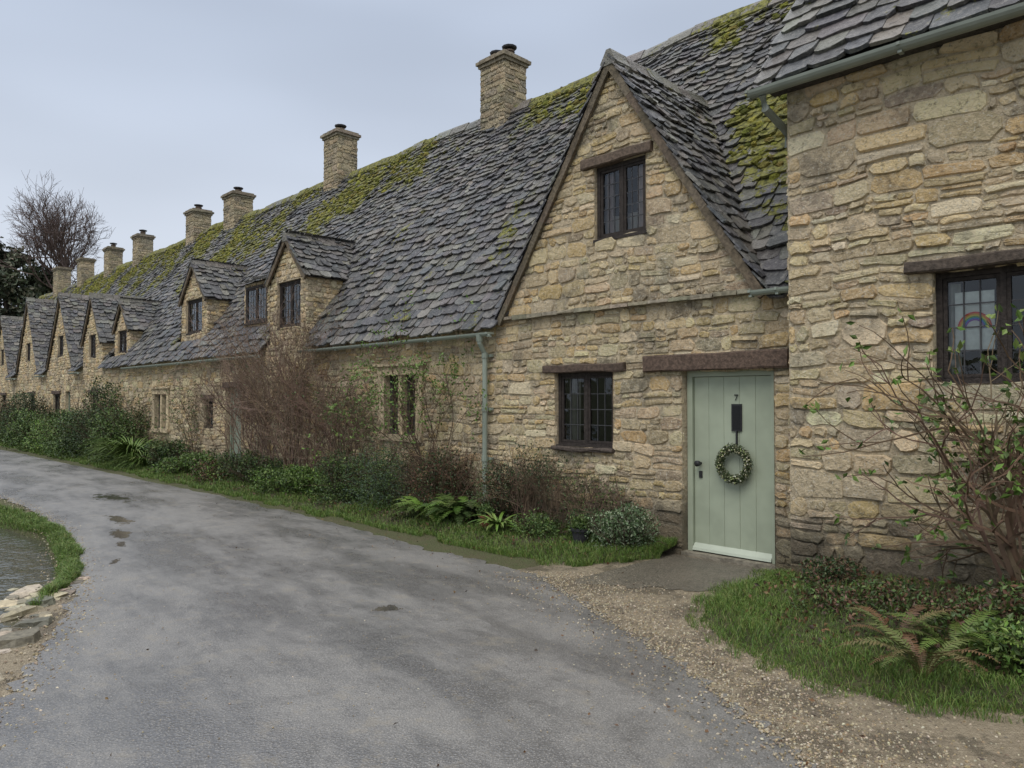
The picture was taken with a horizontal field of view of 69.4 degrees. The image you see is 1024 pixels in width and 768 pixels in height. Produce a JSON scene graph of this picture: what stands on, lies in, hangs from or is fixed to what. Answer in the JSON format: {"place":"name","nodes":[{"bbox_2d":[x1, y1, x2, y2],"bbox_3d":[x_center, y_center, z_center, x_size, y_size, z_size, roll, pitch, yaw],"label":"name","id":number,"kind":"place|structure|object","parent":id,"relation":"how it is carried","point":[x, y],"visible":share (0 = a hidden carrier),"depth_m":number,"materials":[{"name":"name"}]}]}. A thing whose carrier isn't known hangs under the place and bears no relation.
{"place":"outdoors","nodes":[
{"label":"outdoors","id":0,"kind":"place"},
{"bbox_2d":[0,528,55,628],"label":"river","id":1,"kind":"structure","parent":0,"point":[21,566],"depth_m":7.64,"materials":[{"name":"grey liquid"}]},
{"bbox_2d":[0,446,555,625],"bbox_3d":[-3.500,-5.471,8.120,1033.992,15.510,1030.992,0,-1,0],"label":"ground","id":2,"kind":"structure","parent":0,"point":[431,543],"depth_m":8.97,"materials":[{"name":"green plant"}]},
{"bbox_2d":[0,397,17,437],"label":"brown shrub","id":3,"kind":"object","parent":2,"relation":"on","point":[3,407],"visible":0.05,"depth_m":28.30,"materials":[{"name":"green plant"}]},
{"bbox_2d":[0,407,30,441],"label":"evergreen shrub","id":4,"kind":"object","parent":2,"relation":"on","point":[1,437],"visible":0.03,"depth_m":26.68,"materials":[{"name":"green plant"}]},
{"bbox_2d":[0,243,42,373],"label":"evergreen tree","id":5,"kind":"object","parent":2,"relation":"on","point":[11,279],"visible":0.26,"depth_m":59.69,"materials":[{"name":"green plant"}]},
{"bbox_2d":[0,402,70,450],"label":"evergreen shrub","id":6,"kind":"object","parent":2,"relation":"on","point":[19,426],"visible":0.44,"depth_m":23.31,"materials":[{"name":"green plant"}]},
{"bbox_2d":[0,578,77,697],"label":"riverbank","id":7,"kind":"structure","parent":2,"relation":"on","point":[9,665],"depth_m":4.66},
{"bbox_2d":[0,503,86,605],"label":"grass","id":8,"kind":"structure","parent":2,"relation":"on","point":[67,551],"depth_m":8.02,"materials":[{"name":"green plant"}]},
{"bbox_2d":[0,576,90,681],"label":"bank stones","id":9,"kind":"object","parent":2,"relation":"on","point":[9,638],"visible":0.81,"depth_m":5.47,"materials":[{"name":"beige stone"}]},
{"bbox_2d":[17,259,82,370],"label":"evergreen tree","id":10,"kind":"object","parent":2,"relation":"on","point":[36,289],"visible":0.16,"depth_m":59.98,"materials":[{"name":"green plant"}]},
{"bbox_2d":[0,257,101,414],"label":"stone cottage","id":11,"kind":"structure","parent":2,"relation":"on","point":[10,328],"depth_m":32.45,"materials":[{"name":"stone"}]},
{"bbox_2d":[0,350,5,414],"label":"window frames","id":12,"kind":"structure","parent":11,"relation":"in","point":[2,350],"depth_m":32.26,"materials":[{"name":"brown wood"}]},
{"bbox_2d":[16,407,95,457],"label":"evergreen shrub","id":13,"kind":"object","parent":2,"relation":"on","point":[50,450],"visible":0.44,"depth_m":20.64,"materials":[{"name":"green plant"}]},
{"bbox_2d":[0,170,115,289],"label":"bare tree","id":14,"kind":"object","parent":2,"relation":"on","point":[46,230],"visible":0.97,"depth_m":59.12,"materials":[{"name":"brown plant"}]},
{"bbox_2d":[6,243,132,413],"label":"stone cottage","id":15,"kind":"structure","parent":2,"relation":"on","point":[37,327],"depth_m":28.89,"materials":[{"name":"stone"}]},
{"bbox_2d":[26,344,34,413],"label":"window frames","id":16,"kind":"structure","parent":15,"relation":"in","point":[28,344],"depth_m":28.89,"materials":[{"name":"brown wood"}]},
{"bbox_2d":[16,352,127,451],"bbox_3d":[-11.547,0.475,20.890,4.887,3.226,3.950,0,-1,0],"label":"shrub","id":17,"kind":"object","parent":2,"relation":"on","point":[99,397],"visible":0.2,"depth_m":20.53,"materials":[{"name":"green plant"}]},
{"bbox_2d":[52,395,134,459],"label":"evergreen shrub","id":18,"kind":"object","parent":2,"relation":"on","point":[75,436],"visible":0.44,"depth_m":19.70,"materials":[{"name":"green plant"}]},
{"bbox_2d":[34,229,181,412],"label":"stone cottage","id":19,"kind":"structure","parent":2,"relation":"on","point":[148,262],"depth_m":25.59,"materials":[{"name":"stone"}]},
{"bbox_2d":[55,336,63,411],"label":"window frames","id":20,"kind":"structure","parent":19,"relation":"in","point":[61,346],"depth_m":25.56,"materials":[{"name":"brown wood"}]},
{"bbox_2d":[71,404,150,463],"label":"evergreen shrub","id":21,"kind":"object","parent":2,"relation":"on","point":[109,433],"visible":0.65,"depth_m":18.58,"materials":[{"name":"green plant"}]},
{"bbox_2d":[79,372,159,442],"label":"climbing rose","id":22,"kind":"object","parent":2,"relation":"on","point":[121,407],"visible":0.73,"depth_m":18.75,"materials":[{"name":"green plant"}]},
{"bbox_2d":[69,187,269,423],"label":"stone cottage","id":23,"kind":"structure","parent":2,"relation":"on","point":[116,329],"depth_m":22.49,"materials":[{"name":"stone"}]},
{"bbox_2d":[90,330,126,413],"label":"window frames","id":24,"kind":"structure","parent":23,"relation":"in","point":[121,332],"depth_m":22.45,"materials":[{"name":"brown wood"}]},
{"bbox_2d":[145,368,212,452],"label":"climbing rose","id":25,"kind":"object","parent":2,"relation":"on","point":[191,420],"visible":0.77,"depth_m":16.41,"materials":[{"name":"brown plant"}]},
{"bbox_2d":[151,449,226,473],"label":"ground cover shrub","id":26,"kind":"object","parent":2,"relation":"on","point":[183,463],"visible":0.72,"depth_m":15.13,"materials":[{"name":"green plant"}]},
{"bbox_2d":[154,317,268,469],"bbox_3d":[-5.055,0.267,14.405,3.339,3.259,2.871,0,-1,0],"label":"climbing rose","id":27,"kind":"object","parent":2,"relation":"on","point":[222,414],"visible":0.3,"depth_m":14.34,"materials":[{"name":"brown plant"}]},
{"bbox_2d":[190,456,240,482],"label":"shrub","id":28,"kind":"object","parent":2,"relation":"on","point":[208,473],"visible":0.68,"depth_m":14.10,"materials":[{"name":"green plant"}]},
{"bbox_2d":[214,449,283,484],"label":"shrub","id":29,"kind":"object","parent":2,"relation":"on","point":[242,463],"visible":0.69,"depth_m":13.40,"materials":[{"name":"green plant"}]},
{"bbox_2d":[120,124,401,467],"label":"stone cottage","id":30,"kind":"structure","parent":2,"relation":"on","point":[233,271],"depth_m":17.86,"materials":[{"name":"stone"}]},
{"bbox_2d":[156,284,267,427],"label":"window frames","id":31,"kind":"structure","parent":30,"relation":"in","point":[260,286],"depth_m":16.36,"materials":[{"name":"brown wood"}]},
{"bbox_2d":[232,391,240,460],"bbox_3d":[-5.717,1.012,15.473,0.100,1.746,0.602,1,-2,-44],"label":"door","id":32,"kind":"structure","parent":30,"relation":"in","point":[235,446],"depth_m":15.54,"materials":[{"name":"green paint"}]},
{"bbox_2d":[152,275,384,484],"bbox_3d":[-3.942,0.054,12.973,3.834,3.625,5.495,1,-2,-37],"label":"climbing rose","id":33,"kind":"object","parent":2,"relation":"on","point":[254,395],"visible":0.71,"depth_m":12.81,"materials":[{"name":"brown plant"}]},
{"bbox_2d":[248,463,342,494],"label":"ground cover shrub","id":34,"kind":"object","parent":2,"relation":"on","point":[283,478],"visible":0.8,"depth_m":11.94,"materials":[{"name":"green plant"}]},
{"bbox_2d":[219,318,379,490],"bbox_3d":[-3.191,0.350,12.567,2.534,3.014,3.443,1,-2,-37],"label":"climbing rose","id":35,"kind":"object","parent":2,"relation":"on","point":[324,426],"visible":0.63,"depth_m":12.02,"materials":[{"name":"brown plant"}]},
{"bbox_2d":[0,439,678,566],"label":"grass verge","id":36,"kind":"object","parent":2,"relation":"on","point":[529,539],"depth_m":9.07,"materials":[{"name":"plant"}]},
{"bbox_2d":[0,386,57,447],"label":"topiary shrub","id":37,"kind":"object","parent":36,"relation":"on","point":[14,406],"visible":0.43,"depth_m":25.19,"materials":[{"name":"green plant"}]},
{"bbox_2d":[20,415,86,453],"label":"shrub","id":38,"kind":"object","parent":36,"relation":"on","point":[37,441],"visible":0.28,"depth_m":21.87,"materials":[{"name":"green plant"}]},
{"bbox_2d":[74,435,170,463],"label":"iris clump","id":39,"kind":"object","parent":36,"relation":"on","point":[125,447],"visible":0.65,"depth_m":17.17,"materials":[{"name":"green plant"}]},
{"bbox_2d":[106,451,160,469],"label":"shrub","id":40,"kind":"object","parent":36,"relation":"on","point":[141,460],"visible":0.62,"depth_m":16.66,"materials":[{"name":"green plant"}]},
{"bbox_2d":[141,436,190,468],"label":"shrub","id":41,"kind":"object","parent":36,"relation":"on","point":[163,451],"visible":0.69,"depth_m":16.45,"materials":[{"name":"green plant"}]},
{"bbox_2d":[390,496,449,523],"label":"fern","id":42,"kind":"object","parent":36,"relation":"on","point":[413,503],"visible":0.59,"depth_m":9.41,"materials":[{"name":"green plant"}]},
{"bbox_2d":[413,493,502,525],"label":"fern","id":43,"kind":"object","parent":36,"relation":"on","point":[458,508],"visible":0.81,"depth_m":9.10,"materials":[{"name":"green plant"}]},
{"bbox_2d":[475,503,495,526],"bbox_3d":[-0.303,1.567,8.884,0.250,0.291,0.234,-1,-2,40],"label":"flower pot","id":44,"kind":"object","parent":36,"relation":"on","point":[485,507],"visible":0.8,"depth_m":8.84,"materials":[{"name":"ceramic"}]},
{"bbox_2d":[465,511,526,532],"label":"hart tongue fern","id":45,"kind":"object","parent":36,"relation":"on","point":[495,522],"visible":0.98,"depth_m":8.56,"materials":[{"name":"green plant"}]},
{"bbox_2d":[567,514,590,543],"bbox_3d":[0.715,1.531,7.817,0.261,0.317,0.287,0,-1,0],"label":"flower pot","id":46,"kind":"object","parent":36,"relation":"on","point":[577,529],"visible":0.93,"depth_m":7.76,"materials":[{"name":"ceramic"}]},
{"bbox_2d":[301,442,389,506],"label":"shrub","id":47,"kind":"object","parent":2,"relation":"on","point":[337,472],"visible":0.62,"depth_m":11.03,"materials":[{"name":"green plant"}]},
{"bbox_2d":[290,365,420,491],"bbox_3d":[-2.336,0.787,11.457,2.339,2.090,2.394,0,-1,0],"label":"climbing rose","id":48,"kind":"object","parent":2,"relation":"on","point":[346,423],"visible":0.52,"depth_m":11.32,"materials":[{"name":"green plant"}]},
{"bbox_2d":[333,430,432,510],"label":"lavender shrub","id":49,"kind":"object","parent":2,"relation":"on","point":[379,487],"visible":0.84,"depth_m":10.34,"materials":[{"name":"green plant"}]},
{"bbox_2d":[301,291,497,502],"bbox_3d":[-1.448,0.279,10.347,3.098,3.060,2.369,-1,-2,38],"label":"climbing rose","id":50,"kind":"object","parent":2,"relation":"on","point":[401,407],"visible":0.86,"depth_m":10.20,"materials":[{"name":"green plant"}]},
{"bbox_2d":[383,437,481,515],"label":"red leaf shrub","id":51,"kind":"object","parent":2,"relation":"on","point":[435,479],"visible":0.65,"depth_m":9.77,"materials":[{"name":"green plant"}]},
{"bbox_2d":[391,423,481,502],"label":"bare shrub","id":52,"kind":"object","parent":2,"relation":"on","point":[449,476],"visible":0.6,"depth_m":9.88,"materials":[{"name":"brown plant"}]},
{"bbox_2d":[261,44,726,508],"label":"stone cottage","id":53,"kind":"structure","parent":2,"relation":"on","point":[444,220],"depth_m":12.40,"materials":[{"name":"stone"}]},
{"bbox_2d":[277,279,414,434],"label":"window frames","id":54,"kind":"structure","parent":53,"relation":"in","point":[291,283],"depth_m":13.77,"materials":[{"name":"brown wood"}]},
{"bbox_2d":[453,450,545,522],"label":"hebe shrub","id":55,"kind":"object","parent":2,"relation":"on","point":[497,503],"visible":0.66,"depth_m":9.05,"materials":[{"name":"green plant"}]},
{"bbox_2d":[469,431,589,524],"bbox_3d":[0.283,1.163,8.655,1.478,1.215,1.356,-1,-1,27],"label":"bare shrub","id":56,"kind":"object","parent":2,"relation":"on","point":[530,480],"visible":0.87,"depth_m":8.68,"materials":[{"name":"brown plant"}]},
{"bbox_2d":[52,467,1019,766],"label":"fallen leaves","id":57,"kind":"object","parent":2,"relation":"on","point":[746,611],"visible":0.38,"depth_m":5.35,"materials":[{"name":"brown plant"}]},
{"bbox_2d":[510,509,571,538],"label":"shrub","id":58,"kind":"object","parent":2,"relation":"on","point":[541,526],"visible":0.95,"depth_m":8.20,"materials":[{"name":"green plant"}]},
{"bbox_2d":[564,503,621,537],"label":"shrub","id":59,"kind":"object","parent":2,"relation":"on","point":[588,513],"visible":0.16,"depth_m":8.09,"materials":[{"name":"green plant"}]},
{"bbox_2d":[545,455,644,532],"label":"bare shrub","id":60,"kind":"object","parent":2,"relation":"on","point":[601,497],"visible":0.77,"depth_m":8.22,"materials":[{"name":"brown plant"}]},
{"bbox_2d":[490,0,1023,570],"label":"stone cottage","id":61,"kind":"structure","parent":2,"relation":"on","point":[640,306],"depth_m":8.12,"materials":[{"name":"stone"}]},
{"bbox_2d":[556,155,646,448],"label":"window frames","id":62,"kind":"structure","parent":61,"relation":"in","point":[623,166],"depth_m":8.50,"materials":[{"name":"brown wood"}]},
{"bbox_2d":[693,375,771,561],"bbox_3d":[2.192,0.817,7.372,0.100,1.786,0.852,1,-2,-44],"label":"door","id":63,"kind":"structure","parent":61,"relation":"in","point":[733,519],"depth_m":7.36,"materials":[{"name":"green paint"}]},
{"bbox_2d":[714,443,752,483],"bbox_3d":[2.181,0.787,7.283,0.079,0.429,0.417,1,-2,-44],"label":"christmas wreath","id":64,"kind":"object","parent":63,"relation":"attached to","point":[744,454],"visible":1,"depth_m":7.26,"materials":[{"name":"green plant"}]},
{"bbox_2d":[518,552,1023,767],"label":"gravel","id":65,"kind":"structure","parent":2,"relation":"on","point":[957,729],"depth_m":3.77,"materials":[{"name":"beige gravel"}]},
{"bbox_2d":[0,494,1023,767],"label":"gravel stones","id":66,"kind":"object","parent":65,"relation":"on","point":[590,594],"visible":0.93,"depth_m":4.13,"materials":[{"name":"beige gravel"}]},
{"bbox_2d":[575,554,763,591],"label":"path","id":67,"kind":"structure","parent":65,"relation":"on","point":[674,571],"depth_m":6.75,"materials":[{"name":"grey concrete"}]},
{"bbox_2d":[683,567,1023,723],"bbox_3d":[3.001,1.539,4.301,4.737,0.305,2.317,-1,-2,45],"label":"grass","id":68,"kind":"structure","parent":65,"relation":"on","point":[723,596],"depth_m":4.42,"materials":[{"name":"green plant"}]},
{"bbox_2d":[795,555,871,586],"bbox_3d":[2.529,1.494,5.826,0.659,0.260,0.576,0,-1,0],"label":"cranesbill","id":69,"kind":"object","parent":68,"relation":"on","point":[832,570],"visible":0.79,"depth_m":5.75,"materials":[{"name":"green plant"}]},
{"bbox_2d":[790,575,900,620],"bbox_3d":[2.366,1.510,5.158,0.840,0.261,0.807,-1,-1,28],"label":"cranesbill","id":70,"kind":"object","parent":68,"relation":"on","point":[845,595],"visible":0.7,"depth_m":5.11,"materials":[{"name":"green plant"}]},
{"bbox_2d":[842,604,960,642],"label":"fern","id":71,"kind":"object","parent":68,"relation":"on","point":[906,625],"visible":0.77,"depth_m":4.47,"materials":[{"name":"green plant"}]},
{"bbox_2d":[798,303,1023,538],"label":"rose bush","id":72,"kind":"object","parent":68,"relation":"on","point":[977,440],"visible":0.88,"depth_m":4.84,"materials":[{"name":"brown plant"}]},
{"bbox_2d":[834,622,999,675],"bbox_3d":[2.199,1.474,4.046,0.800,0.229,0.687,-1,-2,35],"label":"fern","id":73,"kind":"object","parent":68,"relation":"on","point":[915,657],"visible":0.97,"depth_m":4.06,"materials":[{"name":"green plant"}]},
{"bbox_2d":[834,304,1023,601],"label":"rose bush","id":74,"kind":"object","parent":68,"relation":"on","point":[1007,544],"visible":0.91,"depth_m":4.93,"materials":[{"name":"brown plant"}]},
{"bbox_2d":[854,577,1016,636],"bbox_3d":[2.754,1.445,4.804,0.836,0.315,0.914,1,-2,-44],"label":"cranesbill","id":75,"kind":"object","parent":68,"relation":"on","point":[902,592],"visible":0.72,"depth_m":4.78,"materials":[{"name":"green plant"}]},
{"bbox_2d":[879,609,1021,657],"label":"fern","id":76,"kind":"object","parent":68,"relation":"on","point":[929,629],"visible":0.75,"depth_m":4.31,"materials":[{"name":"green plant"}]},
{"bbox_2d":[963,613,1023,675],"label":"shrub","id":77,"kind":"object","parent":68,"relation":"on","point":[1014,651],"visible":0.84,"depth_m":4.12,"materials":[{"name":"green plant"}]},
{"bbox_2d":[975,568,1023,638],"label":"shrub","id":78,"kind":"object","parent":68,"relation":"on","point":[1016,586],"visible":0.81,"depth_m":4.45,"materials":[{"name":"green plant"}]},
{"bbox_2d":[984,652,1023,663],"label":"fern","id":79,"kind":"object","parent":68,"relation":"on","point":[1011,656],"visible":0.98,"depth_m":4.03,"materials":[{"name":"green plant"}]},
{"bbox_2d":[745,0,1023,590],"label":"stone cottage","id":80,"kind":"structure","parent":2,"relation":"on","point":[902,130],"depth_m":5.87,"materials":[{"name":"stone"}]},
{"bbox_2d":[936,265,1023,383],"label":"window frames","id":81,"kind":"structure","parent":80,"relation":"in","point":[1003,275],"depth_m":5.49,"materials":[{"name":"brown wood"}]},
{"bbox_2d":[0,0,759,306],"label":"sky","id":82,"kind":"structure","parent":0,"point":[155,109],"materials":[{"name":"grey"}]},
{"bbox_2d":[0,450,815,767],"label":"road","id":83,"kind":"structure","parent":0,"point":[172,548],"depth_m":4.45,"materials":[{"name":"grey asphalt"}]},
{"bbox_2d":[584,496,665,550],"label":"euonymus shrub","id":84,"kind":"object","parent":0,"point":[634,527],"visible":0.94,"depth_m":7.56,"materials":[{"name":"green plant"}]}
]}

